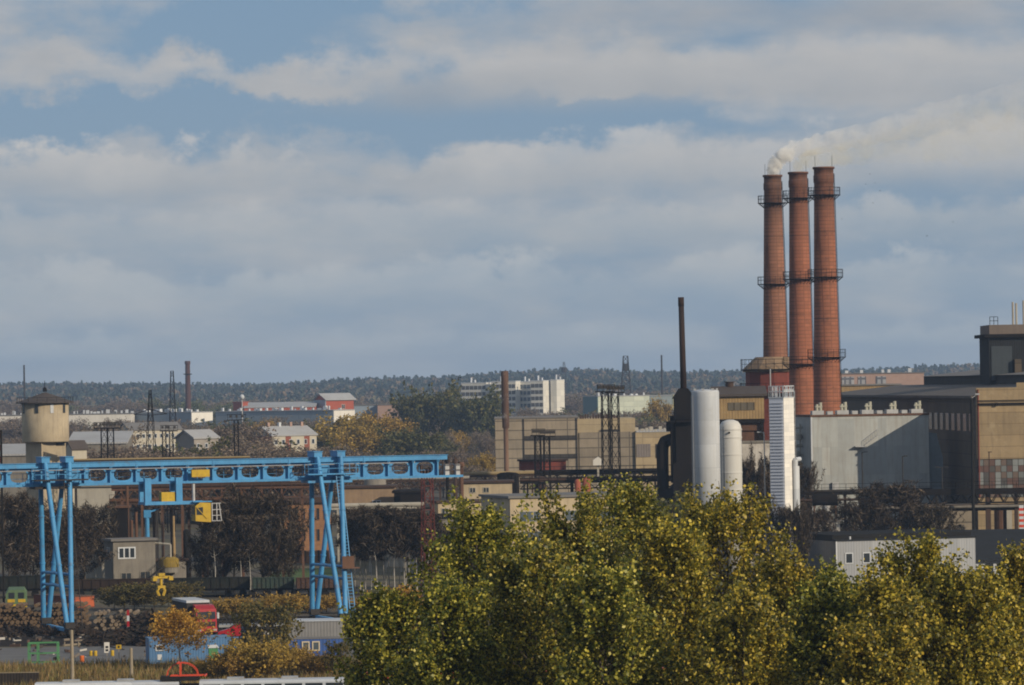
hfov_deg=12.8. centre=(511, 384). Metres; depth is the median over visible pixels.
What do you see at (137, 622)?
scrap heap
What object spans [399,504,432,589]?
birch tree
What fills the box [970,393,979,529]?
steel pole
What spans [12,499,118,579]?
bare shrub
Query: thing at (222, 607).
autumn shrub
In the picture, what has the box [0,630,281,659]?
debris
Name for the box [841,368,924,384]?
housing block
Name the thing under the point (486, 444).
woodland tree
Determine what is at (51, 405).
window
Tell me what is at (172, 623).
birch tree
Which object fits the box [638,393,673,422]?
woodland tree
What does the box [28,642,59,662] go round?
wire cage
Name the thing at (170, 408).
lattice mast
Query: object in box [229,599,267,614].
autumn shrub
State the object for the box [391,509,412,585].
birch tree
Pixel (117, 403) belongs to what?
woodland tree
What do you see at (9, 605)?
log
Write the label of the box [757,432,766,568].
lamp post
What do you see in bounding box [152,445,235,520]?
willow bush
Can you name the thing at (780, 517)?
bare shrub
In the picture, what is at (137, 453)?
woodland tree
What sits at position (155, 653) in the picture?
container
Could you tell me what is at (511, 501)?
beige shed
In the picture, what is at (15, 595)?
shunting engine
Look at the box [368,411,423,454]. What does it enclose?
woodland tree
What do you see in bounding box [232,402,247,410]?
red block
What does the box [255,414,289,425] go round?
woodland tree
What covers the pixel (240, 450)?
woodland tree
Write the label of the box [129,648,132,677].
utility pole
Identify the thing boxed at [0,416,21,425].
woodland tree
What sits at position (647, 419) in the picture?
woodland tree
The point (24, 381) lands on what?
pole mast
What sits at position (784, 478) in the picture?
column tower
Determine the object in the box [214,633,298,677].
autumn shrub
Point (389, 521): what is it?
birch tree
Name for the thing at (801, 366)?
brick chimney
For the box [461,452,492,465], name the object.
woodland tree
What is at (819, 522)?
bare shrub
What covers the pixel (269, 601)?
autumn shrub
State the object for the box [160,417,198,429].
woodland tree
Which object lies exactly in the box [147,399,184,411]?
willow bush
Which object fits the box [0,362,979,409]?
forest
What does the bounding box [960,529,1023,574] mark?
roofed store
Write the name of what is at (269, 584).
goods wagon
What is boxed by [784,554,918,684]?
poplar tree
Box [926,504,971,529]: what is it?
wall
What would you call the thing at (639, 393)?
woodland tree
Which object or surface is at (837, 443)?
filter house
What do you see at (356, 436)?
woodland tree
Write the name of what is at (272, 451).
woodland tree
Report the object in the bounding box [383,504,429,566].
glazed hall
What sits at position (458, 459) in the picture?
woodland tree
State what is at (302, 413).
long factory
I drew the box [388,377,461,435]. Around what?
willow bush
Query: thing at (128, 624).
marker post
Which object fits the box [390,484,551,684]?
poplar tree
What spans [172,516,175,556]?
marker post
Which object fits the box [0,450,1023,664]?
ground
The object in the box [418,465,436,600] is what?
lattice mast
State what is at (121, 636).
scrap heap
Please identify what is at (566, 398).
woodland tree
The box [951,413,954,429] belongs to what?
clerestory window
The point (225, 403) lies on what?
woodland tree
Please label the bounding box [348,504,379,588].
birch tree
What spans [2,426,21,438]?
woodland tree
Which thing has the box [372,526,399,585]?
birch tree
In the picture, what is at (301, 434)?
gabled house
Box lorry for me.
[172,597,218,634]
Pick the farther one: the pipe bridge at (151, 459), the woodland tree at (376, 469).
the woodland tree at (376, 469)
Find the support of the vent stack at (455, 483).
on the ground at (178, 542)
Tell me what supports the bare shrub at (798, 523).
on the ground at (178, 542)
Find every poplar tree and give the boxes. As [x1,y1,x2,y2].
[325,578,430,684]
[378,572,519,684]
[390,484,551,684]
[460,524,599,684]
[515,474,647,683]
[538,541,689,684]
[596,471,691,670]
[606,511,733,684]
[650,477,804,683]
[673,574,813,684]
[731,539,835,684]
[769,561,864,684]
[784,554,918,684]
[804,588,944,684]
[824,558,948,683]
[856,517,984,679]
[915,555,1016,684]
[922,557,1023,684]
[986,538,1023,684]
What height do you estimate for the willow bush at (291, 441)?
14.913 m
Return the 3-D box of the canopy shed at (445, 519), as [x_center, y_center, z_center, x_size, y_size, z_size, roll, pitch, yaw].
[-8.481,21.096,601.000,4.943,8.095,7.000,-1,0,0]
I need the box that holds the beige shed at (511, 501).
[478,491,641,569]
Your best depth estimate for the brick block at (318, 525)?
652.00 m
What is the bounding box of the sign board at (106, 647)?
[104,642,109,652]
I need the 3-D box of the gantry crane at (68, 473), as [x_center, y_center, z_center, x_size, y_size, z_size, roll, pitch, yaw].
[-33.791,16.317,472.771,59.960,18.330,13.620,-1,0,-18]
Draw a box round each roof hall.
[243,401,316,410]
[841,383,901,391]
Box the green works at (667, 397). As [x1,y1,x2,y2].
[649,395,671,417]
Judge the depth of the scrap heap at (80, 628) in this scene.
467.58 m
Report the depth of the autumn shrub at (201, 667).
393.39 m
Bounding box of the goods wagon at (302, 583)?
[292,577,342,596]
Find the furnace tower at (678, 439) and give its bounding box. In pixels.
[656,297,692,502]
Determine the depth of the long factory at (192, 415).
1796.21 m
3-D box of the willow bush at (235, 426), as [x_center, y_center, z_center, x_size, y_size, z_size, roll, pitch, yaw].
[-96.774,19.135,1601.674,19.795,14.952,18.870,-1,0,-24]
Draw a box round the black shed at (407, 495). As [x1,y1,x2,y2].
[392,489,426,503]
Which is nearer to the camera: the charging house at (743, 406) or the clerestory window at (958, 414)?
the charging house at (743, 406)
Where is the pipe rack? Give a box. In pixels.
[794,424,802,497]
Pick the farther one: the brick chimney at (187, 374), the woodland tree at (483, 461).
the brick chimney at (187, 374)
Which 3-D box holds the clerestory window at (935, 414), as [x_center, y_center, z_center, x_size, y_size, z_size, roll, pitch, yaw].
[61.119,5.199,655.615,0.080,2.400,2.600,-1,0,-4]
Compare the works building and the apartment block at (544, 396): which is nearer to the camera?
the works building
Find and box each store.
[0,444,25,529]
[69,431,132,515]
[458,479,513,498]
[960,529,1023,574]
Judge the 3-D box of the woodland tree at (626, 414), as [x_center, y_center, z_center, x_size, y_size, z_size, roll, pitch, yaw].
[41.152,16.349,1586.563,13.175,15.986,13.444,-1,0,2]
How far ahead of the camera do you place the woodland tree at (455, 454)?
1102.98 m
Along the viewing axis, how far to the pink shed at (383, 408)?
1895.00 m
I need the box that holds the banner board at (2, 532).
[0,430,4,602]
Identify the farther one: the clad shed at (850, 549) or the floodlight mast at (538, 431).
the floodlight mast at (538, 431)
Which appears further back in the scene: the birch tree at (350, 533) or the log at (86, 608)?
the birch tree at (350, 533)
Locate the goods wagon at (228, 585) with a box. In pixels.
[164,576,249,596]
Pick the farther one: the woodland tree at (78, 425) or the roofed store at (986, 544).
the woodland tree at (78, 425)
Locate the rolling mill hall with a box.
[841,370,1023,529]
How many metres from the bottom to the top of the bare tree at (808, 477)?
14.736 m
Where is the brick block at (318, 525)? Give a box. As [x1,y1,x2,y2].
[273,495,334,562]
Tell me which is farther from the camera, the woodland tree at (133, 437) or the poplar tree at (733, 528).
the woodland tree at (133, 437)
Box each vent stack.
[444,458,449,499]
[452,459,457,498]
[458,462,464,497]
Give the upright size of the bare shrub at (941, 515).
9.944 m
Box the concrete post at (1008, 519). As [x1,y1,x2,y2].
[1006,510,1011,528]
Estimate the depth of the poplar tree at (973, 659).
185.15 m
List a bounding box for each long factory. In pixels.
[0,409,134,427]
[134,408,212,426]
[215,406,354,426]
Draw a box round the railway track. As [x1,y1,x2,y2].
[0,593,423,597]
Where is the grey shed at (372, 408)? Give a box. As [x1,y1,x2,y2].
[354,404,377,419]
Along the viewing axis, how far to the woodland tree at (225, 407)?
2332.30 m
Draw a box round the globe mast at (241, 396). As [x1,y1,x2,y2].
[240,394,243,421]
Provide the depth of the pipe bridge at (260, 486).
599.25 m
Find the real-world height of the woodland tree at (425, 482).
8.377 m
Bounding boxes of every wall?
[78,485,114,577]
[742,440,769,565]
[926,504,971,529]
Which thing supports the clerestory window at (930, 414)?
in the rolling mill hall
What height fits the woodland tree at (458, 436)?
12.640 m
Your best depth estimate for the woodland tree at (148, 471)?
829.71 m
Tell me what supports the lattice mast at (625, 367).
on the ground at (178, 542)
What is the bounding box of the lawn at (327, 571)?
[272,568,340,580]
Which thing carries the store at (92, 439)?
on the ground at (178, 542)
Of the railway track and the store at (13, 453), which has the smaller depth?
the railway track
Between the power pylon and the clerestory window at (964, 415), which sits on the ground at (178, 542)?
the power pylon
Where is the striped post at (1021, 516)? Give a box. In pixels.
[1019,505,1023,528]
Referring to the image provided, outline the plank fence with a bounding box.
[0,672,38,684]
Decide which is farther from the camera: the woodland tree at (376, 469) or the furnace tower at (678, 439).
the woodland tree at (376, 469)
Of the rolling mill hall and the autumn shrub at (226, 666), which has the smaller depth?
the autumn shrub at (226, 666)
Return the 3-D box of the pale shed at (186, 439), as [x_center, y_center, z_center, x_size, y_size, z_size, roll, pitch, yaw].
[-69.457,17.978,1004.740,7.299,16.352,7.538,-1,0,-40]
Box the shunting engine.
[6,587,26,610]
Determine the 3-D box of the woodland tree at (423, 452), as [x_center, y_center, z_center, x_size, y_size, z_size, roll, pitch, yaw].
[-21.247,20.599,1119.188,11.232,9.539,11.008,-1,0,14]
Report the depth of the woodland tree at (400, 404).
1539.87 m
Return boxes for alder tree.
[90,587,129,609]
[100,586,141,610]
[109,582,157,610]
[125,580,184,609]
[133,590,159,608]
[162,581,206,602]
[225,596,309,648]
[322,639,351,671]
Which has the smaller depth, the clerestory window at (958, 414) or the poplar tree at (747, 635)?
the poplar tree at (747, 635)
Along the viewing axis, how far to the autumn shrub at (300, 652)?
397.29 m
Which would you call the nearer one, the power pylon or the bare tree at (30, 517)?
the bare tree at (30, 517)
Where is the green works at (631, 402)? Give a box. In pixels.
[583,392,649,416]
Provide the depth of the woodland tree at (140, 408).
2386.52 m
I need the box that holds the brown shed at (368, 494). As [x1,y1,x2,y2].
[344,484,397,559]
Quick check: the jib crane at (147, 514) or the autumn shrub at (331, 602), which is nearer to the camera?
the autumn shrub at (331, 602)
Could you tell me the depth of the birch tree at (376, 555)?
554.52 m
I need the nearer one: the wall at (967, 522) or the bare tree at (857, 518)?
the bare tree at (857, 518)
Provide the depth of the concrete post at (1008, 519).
609.70 m
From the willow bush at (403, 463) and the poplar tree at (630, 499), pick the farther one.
the willow bush at (403, 463)
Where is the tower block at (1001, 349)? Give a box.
[974,300,1023,384]
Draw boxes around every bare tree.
[0,488,54,575]
[0,494,94,575]
[52,500,120,578]
[89,524,129,565]
[186,493,269,592]
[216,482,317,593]
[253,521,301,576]
[798,460,825,512]
[820,493,911,530]
[842,478,949,529]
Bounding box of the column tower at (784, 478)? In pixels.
[768,369,801,573]
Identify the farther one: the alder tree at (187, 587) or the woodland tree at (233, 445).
the woodland tree at (233, 445)
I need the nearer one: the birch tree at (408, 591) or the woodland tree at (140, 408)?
the birch tree at (408, 591)
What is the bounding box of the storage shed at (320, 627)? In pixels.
[286,618,342,641]
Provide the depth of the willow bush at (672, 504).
542.48 m
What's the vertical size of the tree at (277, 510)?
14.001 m
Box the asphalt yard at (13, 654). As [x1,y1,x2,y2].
[0,641,404,664]
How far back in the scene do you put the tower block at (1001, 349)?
680.00 m
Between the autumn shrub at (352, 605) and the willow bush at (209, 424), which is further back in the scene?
the willow bush at (209, 424)
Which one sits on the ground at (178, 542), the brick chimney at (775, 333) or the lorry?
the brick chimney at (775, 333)
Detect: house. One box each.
[66,440,88,503]
[101,537,188,583]
[118,422,182,451]
[252,422,317,451]
[711,381,766,440]
[794,401,943,529]
[812,494,841,530]
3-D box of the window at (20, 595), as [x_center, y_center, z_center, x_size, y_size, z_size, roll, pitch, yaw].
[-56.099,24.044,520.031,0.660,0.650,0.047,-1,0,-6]
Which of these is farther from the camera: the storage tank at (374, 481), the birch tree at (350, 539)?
the storage tank at (374, 481)
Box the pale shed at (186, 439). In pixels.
[174,429,219,451]
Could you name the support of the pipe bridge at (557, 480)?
on the ground at (178, 542)
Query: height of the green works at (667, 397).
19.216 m
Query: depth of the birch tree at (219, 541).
549.51 m
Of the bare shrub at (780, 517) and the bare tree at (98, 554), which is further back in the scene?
the bare tree at (98, 554)
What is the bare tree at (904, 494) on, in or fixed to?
on the ground at (178, 542)
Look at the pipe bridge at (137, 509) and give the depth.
605.27 m
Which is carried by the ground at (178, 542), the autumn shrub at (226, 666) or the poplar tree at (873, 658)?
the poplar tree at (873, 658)
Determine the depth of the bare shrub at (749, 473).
598.52 m
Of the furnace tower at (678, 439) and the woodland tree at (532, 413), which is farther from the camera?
the woodland tree at (532, 413)
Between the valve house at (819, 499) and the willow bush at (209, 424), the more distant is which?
the willow bush at (209, 424)
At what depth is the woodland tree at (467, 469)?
995.30 m
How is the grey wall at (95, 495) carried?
on the ground at (178, 542)
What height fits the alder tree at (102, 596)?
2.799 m
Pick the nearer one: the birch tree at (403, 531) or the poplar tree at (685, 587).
the poplar tree at (685, 587)
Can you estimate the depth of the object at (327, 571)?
616.77 m
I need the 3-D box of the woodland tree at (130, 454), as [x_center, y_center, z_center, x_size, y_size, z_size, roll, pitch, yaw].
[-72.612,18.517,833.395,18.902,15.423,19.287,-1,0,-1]
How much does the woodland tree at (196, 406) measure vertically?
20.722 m
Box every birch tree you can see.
[143,605,218,661]
[195,506,238,594]
[224,512,257,576]
[232,513,265,589]
[330,511,371,589]
[335,505,363,588]
[345,506,367,589]
[346,514,373,590]
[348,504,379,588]
[350,519,390,589]
[351,504,393,586]
[353,507,388,586]
[367,582,422,637]
[370,506,415,587]
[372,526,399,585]
[373,505,396,585]
[386,509,411,588]
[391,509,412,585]
[391,514,423,588]
[393,518,422,584]
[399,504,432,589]
[404,508,439,591]
[409,513,445,587]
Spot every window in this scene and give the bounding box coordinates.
[18,592,23,597]
[50,404,53,412]
[929,413,932,428]
[934,413,937,428]
[940,413,943,429]
[945,413,948,429]
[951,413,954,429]
[957,413,960,430]
[963,414,966,430]
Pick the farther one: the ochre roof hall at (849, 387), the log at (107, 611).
the ochre roof hall at (849, 387)
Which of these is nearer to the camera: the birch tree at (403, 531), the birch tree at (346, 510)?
the birch tree at (403, 531)
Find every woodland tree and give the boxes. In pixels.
[0,399,21,414]
[0,406,13,414]
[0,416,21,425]
[0,420,15,437]
[1,418,21,439]
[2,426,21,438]
[4,436,25,443]
[69,400,88,408]
[69,404,79,413]
[69,405,101,413]
[69,416,90,431]
[69,422,77,436]
[80,420,151,450]
[82,421,123,430]
[87,444,141,492]
[87,445,165,515]
[87,451,146,512]
[91,401,141,412]
[92,445,161,519]
[98,416,135,426]
[99,400,132,408]
[116,447,152,523]
[118,400,157,412]
[119,447,204,524]
[122,448,219,526]
[124,448,185,508]
[136,397,166,406]
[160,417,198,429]
[173,399,213,411]
[175,447,220,468]
[186,423,207,429]
[201,420,279,448]
[205,440,295,495]
[206,440,265,450]
[206,446,280,503]
[207,401,223,422]
[208,400,253,408]
[208,402,232,425]
[212,430,269,449]
[219,441,298,520]
[220,442,291,513]
[247,417,278,430]
[249,449,318,498]
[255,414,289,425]
[273,447,337,513]
[279,443,379,502]
[283,418,320,431]
[296,418,326,424]
[296,445,346,501]
[301,444,363,455]
[313,410,371,455]
[329,420,385,455]
[341,406,398,454]
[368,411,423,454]
[368,464,402,488]
[377,451,403,472]
[392,463,424,488]
[393,393,427,425]
[412,450,445,462]
[415,429,464,453]
[417,458,469,497]
[422,462,445,492]
[427,448,473,486]
[439,455,468,467]
[443,464,489,494]
[444,428,472,456]
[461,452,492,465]
[465,429,493,457]
[465,454,488,478]
[469,449,495,479]
[469,465,495,479]
[476,436,495,457]
[512,406,539,415]
[545,409,578,415]
[565,394,582,412]
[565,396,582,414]
[566,392,588,400]
[586,410,607,417]
[615,409,640,420]
[626,389,663,394]
[635,414,665,429]
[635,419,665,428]
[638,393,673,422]
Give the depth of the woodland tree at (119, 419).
1616.87 m
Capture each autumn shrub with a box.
[185,658,218,676]
[203,649,262,676]
[210,594,256,617]
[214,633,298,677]
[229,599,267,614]
[255,590,309,616]
[280,642,314,672]
[294,650,339,675]
[296,595,328,611]
[309,592,342,612]
[341,597,363,610]
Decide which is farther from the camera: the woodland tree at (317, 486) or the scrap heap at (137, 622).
the woodland tree at (317, 486)
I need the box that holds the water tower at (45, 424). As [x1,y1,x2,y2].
[16,381,73,510]
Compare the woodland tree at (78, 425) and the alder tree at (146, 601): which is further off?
the woodland tree at (78, 425)
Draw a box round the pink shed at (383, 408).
[377,404,400,419]
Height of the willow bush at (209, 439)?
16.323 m
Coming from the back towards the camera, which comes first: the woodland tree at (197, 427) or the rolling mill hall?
the woodland tree at (197, 427)
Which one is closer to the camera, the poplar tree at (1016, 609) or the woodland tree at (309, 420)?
the poplar tree at (1016, 609)
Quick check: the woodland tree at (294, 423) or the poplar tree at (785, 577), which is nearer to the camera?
the poplar tree at (785, 577)
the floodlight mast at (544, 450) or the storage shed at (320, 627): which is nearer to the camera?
the storage shed at (320, 627)
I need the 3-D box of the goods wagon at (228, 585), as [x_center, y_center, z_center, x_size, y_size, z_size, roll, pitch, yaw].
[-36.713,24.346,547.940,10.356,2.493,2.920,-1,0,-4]
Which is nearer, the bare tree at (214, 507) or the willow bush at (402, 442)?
the bare tree at (214, 507)
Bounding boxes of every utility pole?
[63,630,80,678]
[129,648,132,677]
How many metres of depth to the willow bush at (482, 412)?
1475.33 m
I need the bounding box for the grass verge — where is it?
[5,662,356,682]
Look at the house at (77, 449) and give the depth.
820.90 m
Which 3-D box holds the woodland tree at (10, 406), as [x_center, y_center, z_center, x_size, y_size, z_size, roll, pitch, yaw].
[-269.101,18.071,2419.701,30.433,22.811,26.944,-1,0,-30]
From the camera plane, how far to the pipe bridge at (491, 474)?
714.24 m
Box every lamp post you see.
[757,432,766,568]
[861,451,867,528]
[902,455,906,483]
[936,466,947,525]
[988,451,991,487]
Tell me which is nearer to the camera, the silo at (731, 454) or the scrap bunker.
the silo at (731, 454)
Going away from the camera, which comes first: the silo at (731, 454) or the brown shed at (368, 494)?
the silo at (731, 454)
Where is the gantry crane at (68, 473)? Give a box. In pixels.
[0,450,462,637]
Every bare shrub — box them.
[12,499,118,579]
[173,532,232,591]
[408,525,472,579]
[742,439,770,563]
[760,492,816,563]
[779,502,812,567]
[801,497,847,531]
[897,495,966,529]
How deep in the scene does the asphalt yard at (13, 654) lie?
433.96 m
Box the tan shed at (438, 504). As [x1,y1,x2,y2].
[428,499,480,570]
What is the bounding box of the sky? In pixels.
[0,0,1023,385]
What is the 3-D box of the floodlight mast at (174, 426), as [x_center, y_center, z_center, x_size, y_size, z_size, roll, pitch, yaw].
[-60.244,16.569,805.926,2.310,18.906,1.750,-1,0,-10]
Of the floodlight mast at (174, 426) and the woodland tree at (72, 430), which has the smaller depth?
the floodlight mast at (174, 426)
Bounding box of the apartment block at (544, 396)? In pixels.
[461,375,564,415]
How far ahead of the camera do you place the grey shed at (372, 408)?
1900.00 m
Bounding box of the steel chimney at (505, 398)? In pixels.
[501,371,508,470]
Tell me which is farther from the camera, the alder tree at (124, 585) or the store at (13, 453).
the store at (13, 453)
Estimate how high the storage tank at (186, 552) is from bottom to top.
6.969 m
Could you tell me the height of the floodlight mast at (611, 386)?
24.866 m
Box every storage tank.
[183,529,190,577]
[364,479,385,484]
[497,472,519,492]
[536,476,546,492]
[575,479,580,491]
[582,477,590,491]
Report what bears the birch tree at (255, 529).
on the ground at (178, 542)
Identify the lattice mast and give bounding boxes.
[169,371,176,421]
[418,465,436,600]
[561,362,566,395]
[621,356,631,394]
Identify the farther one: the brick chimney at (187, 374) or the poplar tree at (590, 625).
the brick chimney at (187, 374)
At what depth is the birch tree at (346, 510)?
562.35 m
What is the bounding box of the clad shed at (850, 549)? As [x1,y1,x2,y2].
[801,529,975,582]
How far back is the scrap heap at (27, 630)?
467.22 m
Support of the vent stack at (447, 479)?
on the ground at (178, 542)
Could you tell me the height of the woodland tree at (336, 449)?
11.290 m
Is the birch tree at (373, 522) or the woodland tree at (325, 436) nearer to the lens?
the birch tree at (373, 522)
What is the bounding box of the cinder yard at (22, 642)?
[0,615,356,646]
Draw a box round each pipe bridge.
[61,456,249,569]
[109,492,249,576]
[111,481,308,576]
[290,472,469,551]
[331,502,423,572]
[449,471,533,495]
[520,472,672,492]
[536,465,656,494]
[800,481,1023,528]
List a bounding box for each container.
[34,594,94,607]
[145,634,229,663]
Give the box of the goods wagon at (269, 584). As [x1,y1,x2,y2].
[248,577,295,597]
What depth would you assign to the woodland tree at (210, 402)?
2576.39 m
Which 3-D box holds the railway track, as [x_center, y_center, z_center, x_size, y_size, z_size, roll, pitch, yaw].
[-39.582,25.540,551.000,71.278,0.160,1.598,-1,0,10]
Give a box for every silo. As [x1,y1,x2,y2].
[691,388,721,576]
[720,419,743,579]
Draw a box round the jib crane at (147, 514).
[144,509,158,536]
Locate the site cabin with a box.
[288,636,343,656]
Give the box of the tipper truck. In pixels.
[218,623,245,636]
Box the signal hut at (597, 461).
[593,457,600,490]
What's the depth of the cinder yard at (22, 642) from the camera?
462.33 m
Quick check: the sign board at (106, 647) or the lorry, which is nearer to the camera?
the sign board at (106, 647)
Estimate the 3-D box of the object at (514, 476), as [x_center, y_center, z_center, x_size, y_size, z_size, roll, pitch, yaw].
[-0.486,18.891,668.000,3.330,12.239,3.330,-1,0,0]
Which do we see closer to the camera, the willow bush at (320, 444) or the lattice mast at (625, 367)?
the willow bush at (320, 444)
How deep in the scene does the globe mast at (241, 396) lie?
1499.83 m
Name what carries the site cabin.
on the asphalt yard at (13, 654)
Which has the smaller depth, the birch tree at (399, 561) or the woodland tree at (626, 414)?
the birch tree at (399, 561)
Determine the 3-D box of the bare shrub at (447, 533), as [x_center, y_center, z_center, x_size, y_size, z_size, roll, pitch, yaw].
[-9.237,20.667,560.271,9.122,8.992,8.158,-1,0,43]
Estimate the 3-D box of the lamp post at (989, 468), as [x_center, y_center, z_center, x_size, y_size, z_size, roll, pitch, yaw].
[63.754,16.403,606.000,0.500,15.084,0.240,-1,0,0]
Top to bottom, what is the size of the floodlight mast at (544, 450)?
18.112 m
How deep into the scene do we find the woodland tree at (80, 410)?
2344.61 m
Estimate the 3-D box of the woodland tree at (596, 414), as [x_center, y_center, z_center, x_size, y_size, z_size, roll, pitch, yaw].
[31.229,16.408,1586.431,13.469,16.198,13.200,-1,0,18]
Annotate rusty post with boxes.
[125,486,128,525]
[130,520,132,536]
[134,512,137,536]
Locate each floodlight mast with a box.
[93,422,114,473]
[102,422,120,497]
[160,425,168,532]
[166,425,177,531]
[226,414,245,490]
[530,429,544,491]
[538,431,554,491]
[595,384,614,488]
[605,385,624,482]
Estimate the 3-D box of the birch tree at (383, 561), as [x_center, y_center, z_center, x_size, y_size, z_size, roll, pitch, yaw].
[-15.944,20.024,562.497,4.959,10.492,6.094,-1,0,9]
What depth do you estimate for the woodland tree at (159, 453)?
846.30 m
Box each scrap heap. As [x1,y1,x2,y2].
[0,622,48,636]
[40,620,98,636]
[82,627,142,646]
[124,608,159,630]
[136,617,194,645]
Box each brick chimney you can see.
[183,361,190,411]
[757,175,788,356]
[783,171,813,441]
[807,166,845,413]
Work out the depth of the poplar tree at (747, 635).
177.30 m
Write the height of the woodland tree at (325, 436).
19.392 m
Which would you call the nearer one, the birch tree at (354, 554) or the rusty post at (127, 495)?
the birch tree at (354, 554)
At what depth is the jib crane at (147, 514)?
599.73 m
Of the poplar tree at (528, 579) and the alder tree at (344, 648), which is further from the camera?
the alder tree at (344, 648)
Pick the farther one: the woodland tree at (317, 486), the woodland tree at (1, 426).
the woodland tree at (1, 426)
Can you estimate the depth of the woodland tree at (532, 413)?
1796.55 m
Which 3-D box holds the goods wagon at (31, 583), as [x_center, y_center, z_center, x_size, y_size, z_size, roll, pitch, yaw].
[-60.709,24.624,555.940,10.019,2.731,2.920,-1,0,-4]
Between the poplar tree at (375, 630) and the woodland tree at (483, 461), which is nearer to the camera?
the poplar tree at (375, 630)
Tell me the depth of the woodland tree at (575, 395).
2551.33 m
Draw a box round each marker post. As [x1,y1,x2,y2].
[127,610,129,626]
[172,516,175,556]
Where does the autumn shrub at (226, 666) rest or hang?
on the grass verge
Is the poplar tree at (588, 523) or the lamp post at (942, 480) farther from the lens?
the lamp post at (942, 480)
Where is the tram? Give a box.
[35,661,343,684]
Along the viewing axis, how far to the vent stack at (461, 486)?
639.73 m
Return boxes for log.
[5,602,13,607]
[26,606,34,611]
[83,605,90,610]
[103,609,109,614]
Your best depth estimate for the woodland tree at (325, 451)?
886.97 m
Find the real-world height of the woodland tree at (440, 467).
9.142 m
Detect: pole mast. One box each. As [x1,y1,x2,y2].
[23,365,25,399]
[661,355,662,394]
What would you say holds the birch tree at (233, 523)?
on the ground at (178, 542)
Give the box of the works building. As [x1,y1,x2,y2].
[494,413,672,498]
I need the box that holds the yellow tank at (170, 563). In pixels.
[155,542,178,572]
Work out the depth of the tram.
334.07 m
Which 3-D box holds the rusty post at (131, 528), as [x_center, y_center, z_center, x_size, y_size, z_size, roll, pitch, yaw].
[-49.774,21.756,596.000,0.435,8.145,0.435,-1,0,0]
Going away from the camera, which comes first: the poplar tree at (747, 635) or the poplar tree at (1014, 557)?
the poplar tree at (747, 635)
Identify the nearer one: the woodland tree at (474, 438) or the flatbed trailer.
the flatbed trailer
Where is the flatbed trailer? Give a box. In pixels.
[218,617,284,629]
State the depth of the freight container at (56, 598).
528.80 m
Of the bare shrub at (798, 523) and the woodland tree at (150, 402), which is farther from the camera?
the woodland tree at (150, 402)
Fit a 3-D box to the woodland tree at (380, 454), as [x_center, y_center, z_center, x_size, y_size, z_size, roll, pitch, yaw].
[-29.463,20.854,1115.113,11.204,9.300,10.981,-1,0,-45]
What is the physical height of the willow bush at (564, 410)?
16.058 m
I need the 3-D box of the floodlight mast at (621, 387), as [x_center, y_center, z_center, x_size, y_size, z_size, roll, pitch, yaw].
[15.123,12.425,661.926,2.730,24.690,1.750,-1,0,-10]
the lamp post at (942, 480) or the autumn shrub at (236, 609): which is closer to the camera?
the autumn shrub at (236, 609)
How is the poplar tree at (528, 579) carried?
on the ground at (178, 542)
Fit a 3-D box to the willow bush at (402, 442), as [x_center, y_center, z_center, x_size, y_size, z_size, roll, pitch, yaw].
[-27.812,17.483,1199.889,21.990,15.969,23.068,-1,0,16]
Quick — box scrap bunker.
[517,458,567,469]
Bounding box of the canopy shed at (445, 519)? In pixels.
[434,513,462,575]
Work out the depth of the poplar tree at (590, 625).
179.28 m
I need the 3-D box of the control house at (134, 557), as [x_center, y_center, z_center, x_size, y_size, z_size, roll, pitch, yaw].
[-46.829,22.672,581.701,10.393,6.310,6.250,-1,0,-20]
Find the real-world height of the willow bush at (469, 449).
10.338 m
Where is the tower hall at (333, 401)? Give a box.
[312,393,355,409]
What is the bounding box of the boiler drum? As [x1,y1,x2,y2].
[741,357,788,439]
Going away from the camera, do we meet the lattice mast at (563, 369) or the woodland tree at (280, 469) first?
the woodland tree at (280, 469)
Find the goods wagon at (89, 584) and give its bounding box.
[74,578,155,597]
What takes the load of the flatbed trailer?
on the cinder yard at (22, 642)
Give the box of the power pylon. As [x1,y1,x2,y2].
[134,390,166,522]
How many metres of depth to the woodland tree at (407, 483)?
1020.98 m
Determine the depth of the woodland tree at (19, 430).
1552.78 m
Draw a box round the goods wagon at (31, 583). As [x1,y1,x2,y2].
[0,575,56,595]
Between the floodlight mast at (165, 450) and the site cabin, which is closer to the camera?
the site cabin
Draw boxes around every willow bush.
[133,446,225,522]
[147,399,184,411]
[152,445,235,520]
[153,399,204,409]
[170,434,232,456]
[196,417,255,429]
[212,418,253,430]
[250,440,355,501]
[303,417,346,448]
[369,422,448,455]
[381,452,431,489]
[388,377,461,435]
[420,433,460,453]
[438,382,514,450]
[461,440,477,459]
[559,407,597,417]
[615,480,733,575]
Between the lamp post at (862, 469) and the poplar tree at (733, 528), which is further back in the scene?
the lamp post at (862, 469)
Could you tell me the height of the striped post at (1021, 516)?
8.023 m

